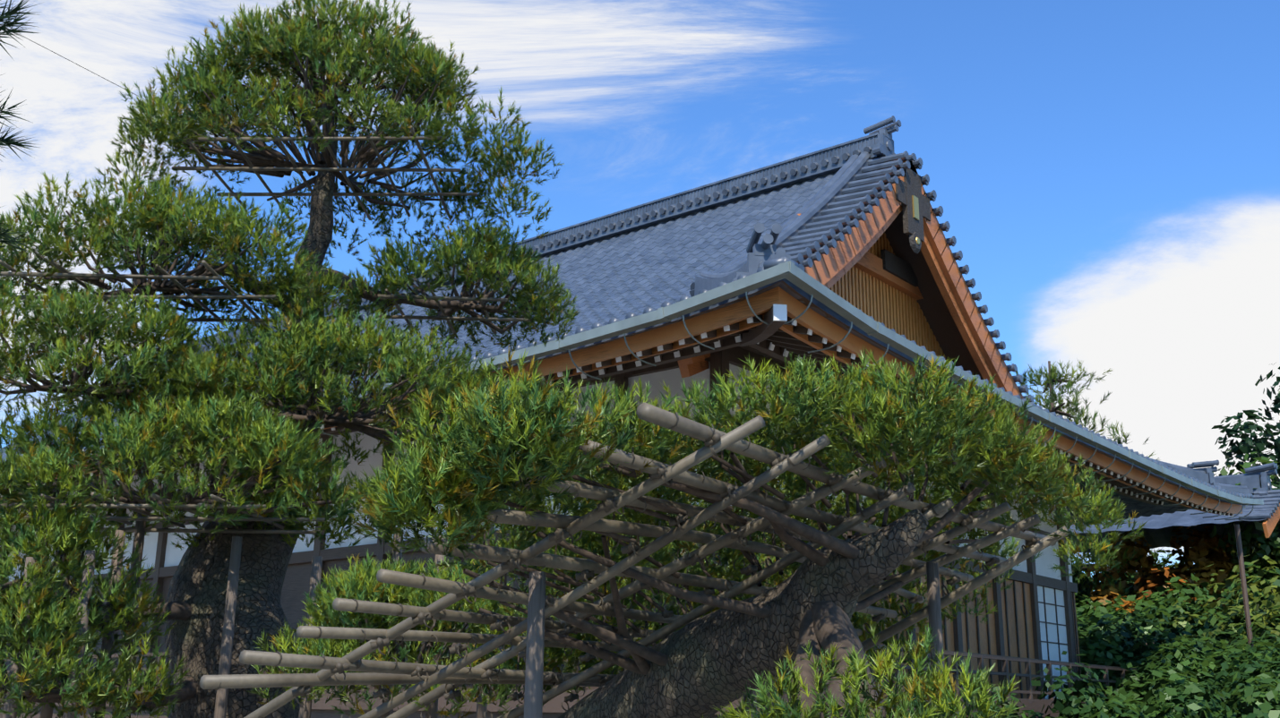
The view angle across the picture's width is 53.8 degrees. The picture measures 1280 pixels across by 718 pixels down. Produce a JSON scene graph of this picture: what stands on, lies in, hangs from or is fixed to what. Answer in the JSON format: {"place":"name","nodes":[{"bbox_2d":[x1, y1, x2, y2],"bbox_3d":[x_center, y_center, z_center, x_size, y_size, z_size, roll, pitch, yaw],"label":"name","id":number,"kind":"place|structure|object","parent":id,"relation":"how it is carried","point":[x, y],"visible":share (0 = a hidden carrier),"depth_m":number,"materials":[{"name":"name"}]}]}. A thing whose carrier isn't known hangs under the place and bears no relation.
{"place":"outdoors","nodes":[
{"label":"outdoors","id":0,"kind":"place"},
{"bbox_2d":[0,0,42,267],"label":"corner needles","id":1,"kind":"object","parent":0,"point":[8,141],"visible":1,"depth_m":3.85,"materials":[{"name":"green plant"}]},
{"bbox_2d":[2,377,685,717],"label":"support posts","id":2,"kind":"object","parent":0,"point":[225,665],"visible":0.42,"depth_m":9.79,"materials":[{"name":"wood"}]},
{"bbox_2d":[127,689,1085,705],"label":"ground","id":3,"kind":"structure","parent":0,"point":[1035,702],"depth_m":21.35,"materials":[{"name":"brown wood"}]},
{"bbox_2d":[1037,585,1068,699],"bbox_3d":[9.321,6.414,28.480,0.001,2.580,1.970,-12,-20,38],"label":"shoji window","id":4,"kind":"structure","parent":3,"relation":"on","point":[1052,629],"depth_m":28.62,"materials":[{"name":"white paper"}]},
{"bbox_2d":[0,0,1279,592],"label":"sky","id":5,"kind":"structure","parent":0,"point":[1104,175],"materials":[{"name":"blue"}]},
{"bbox_2d":[524,562,944,717],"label":"support posts","id":6,"kind":"object","parent":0,"point":[533,697],"visible":0.67,"depth_m":6.24,"materials":[{"name":"grey wood"}]},
{"bbox_2d":[199,402,1070,717],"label":"bamboo trellis","id":7,"kind":"object","parent":6,"relation":"on","point":[456,674],"visible":0.6,"depth_m":6.96,"materials":[{"name":"brown wood"}]},
{"bbox_2d":[214,410,1044,717],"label":"rope lashings","id":8,"kind":"object","parent":7,"relation":"attached to","point":[511,564],"visible":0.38,"depth_m":7.09,"materials":[{"name":"brown fabric"}]},
{"bbox_2d":[1068,462,1279,554],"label":"roof","id":9,"kind":"structure","parent":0,"point":[1158,529],"depth_m":41.65,"materials":[{"name":"grey tile"}]},
{"label":"ground","id":10,"kind":"structure","parent":0,"visible":0},
{"bbox_2d":[0,0,581,717],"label":"pine","id":11,"kind":"object","parent":10,"relation":"on","point":[204,421],"depth_m":10.53,"materials":[{"name":"green plant"}]},
{"bbox_2d":[7,27,214,293],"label":"wires","id":12,"kind":"object","parent":11,"relation":"attached to","point":[93,73],"visible":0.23,"depth_m":24.75,"materials":[{"name":"grey metal"}]},
{"bbox_2d":[0,118,532,534],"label":"bamboo poles","id":13,"kind":"object","parent":11,"relation":"attached to","point":[124,278],"visible":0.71,"depth_m":11.35,"materials":[{"name":"brown wood"}]},
{"bbox_2d":[0,346,1137,717],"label":"wooden beams","id":14,"kind":"structure","parent":10,"relation":"on","point":[296,583],"depth_m":24.00,"materials":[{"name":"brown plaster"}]},
{"bbox_2d":[0,361,1072,583],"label":"plaster","id":15,"kind":"object","parent":14,"relation":"attached to","point":[657,382],"depth_m":25.25,"materials":[{"name":"white paint"}]},
{"bbox_2d":[731,526,1081,699],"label":"panels","id":16,"kind":"object","parent":14,"relation":"attached to","point":[973,635],"depth_m":26.10,"materials":[{"name":"brown wood"}]},
{"bbox_2d":[0,348,1254,702],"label":"wooden posts","id":17,"kind":"object","parent":10,"relation":"on","point":[718,363],"visible":0.1,"depth_m":26.31,"materials":[{"name":"brown wood"}]},
{"bbox_2d":[0,306,1231,515],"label":"rafters","id":18,"kind":"object","parent":17,"relation":"on","point":[760,339],"visible":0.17,"depth_m":18.04,"materials":[{"name":"brown wood"}]},
{"bbox_2d":[0,304,1233,516],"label":"rafter ends","id":19,"kind":"object","parent":18,"relation":"attached to","point":[779,312],"visible":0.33,"depth_m":17.82,"materials":[{"name":"white paint"}]},
{"bbox_2d":[87,280,1237,505],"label":"soffit","id":20,"kind":"structure","parent":18,"relation":"on","point":[804,300],"depth_m":16.34,"materials":[{"name":"brown wood"}]},
{"bbox_2d":[34,286,1242,515],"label":"fascia","id":21,"kind":"structure","parent":20,"relation":"attached to","point":[741,313],"depth_m":17.01,"materials":[{"name":"orange wood"}]},
{"bbox_2d":[8,261,1263,520],"bbox_3d":[-5.450,4.464,34.029,36.205,0.834,21.602,-12,-20,38],"label":"gutter","id":22,"kind":"object","parent":21,"relation":"attached to","point":[820,292],"visible":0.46,"depth_m":16.97,"materials":[{"name":"grey metal"}]},
{"bbox_2d":[72,257,1253,505],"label":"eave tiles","id":23,"kind":"object","parent":20,"relation":"attached to","point":[768,264],"visible":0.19,"depth_m":17.23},
{"bbox_2d":[0,171,1188,525],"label":"roof tiles","id":24,"kind":"object","parent":23,"relation":"on","point":[636,272],"visible":0.1,"depth_m":28.19,"materials":[{"name":"grey tile"}]},
{"bbox_2d":[114,115,1249,494],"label":"roof ridge tiles","id":25,"kind":"object","parent":24,"relation":"on","point":[847,196],"visible":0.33,"depth_m":27.65,"materials":[{"name":"tile"}]},
{"bbox_2d":[677,160,1072,489],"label":"bargeboards","id":26,"kind":"object","parent":17,"relation":"on","point":[834,266],"visible":0.4,"depth_m":27.47,"materials":[{"name":"orange wood"}]},
{"bbox_2d":[880,168,930,286],"bbox_3d":[5.391,-3.038,27.017,1.160,1.847,4.100,-12,-20,38],"label":"gable pendant ornament","id":27,"kind":"object","parent":26,"relation":"attached to","point":[908,187],"visible":0.75,"depth_m":26.83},
{"bbox_2d":[911,195,919,244],"bbox_3d":[5.838,-2.918,26.604,0.040,1.090,0.220,-12,-20,38],"label":"gable ornament plate","id":28,"kind":"object","parent":27,"relation":"attached to","point":[915,209],"visible":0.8,"depth_m":26.64,"materials":[{"name":"gold metal"}]},
{"bbox_2d":[884,210,983,379],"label":"dark gable","id":29,"kind":"structure","parent":26,"relation":"on","point":[940,320],"depth_m":28.88,"materials":[{"name":"brown wood"}]},
{"bbox_2d":[829,231,947,361],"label":"gable slats","id":30,"kind":"object","parent":29,"relation":"attached to","point":[889,307],"visible":0.06,"depth_m":27.86,"materials":[{"name":"brown wood"}]},
{"bbox_2d":[307,343,1147,717],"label":"pine tree","id":31,"kind":"object","parent":10,"relation":"on","point":[468,468],"depth_m":6.48,"materials":[{"name":"green plant"}]},
{"bbox_2d":[557,508,928,717],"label":"trunk","id":32,"kind":"object","parent":31,"relation":"attached to","point":[716,657],"visible":0.83,"depth_m":7.29,"materials":[{"name":"plant"}]},
{"bbox_2d":[1009,359,1172,606],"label":"tree","id":33,"kind":"object","parent":10,"relation":"on","point":[1054,374],"depth_m":49.70,"materials":[{"name":"green plant"}]},
{"bbox_2d":[961,363,1279,717],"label":"trees","id":34,"kind":"object","parent":10,"relation":"on","point":[1186,666],"visible":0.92,"depth_m":33.99,"materials":[{"name":"green plant"}]},
{"bbox_2d":[1097,446,1279,686],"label":"trunks","id":35,"kind":"object","parent":10,"relation":"on","point":[1199,578],"depth_m":43.67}
]}

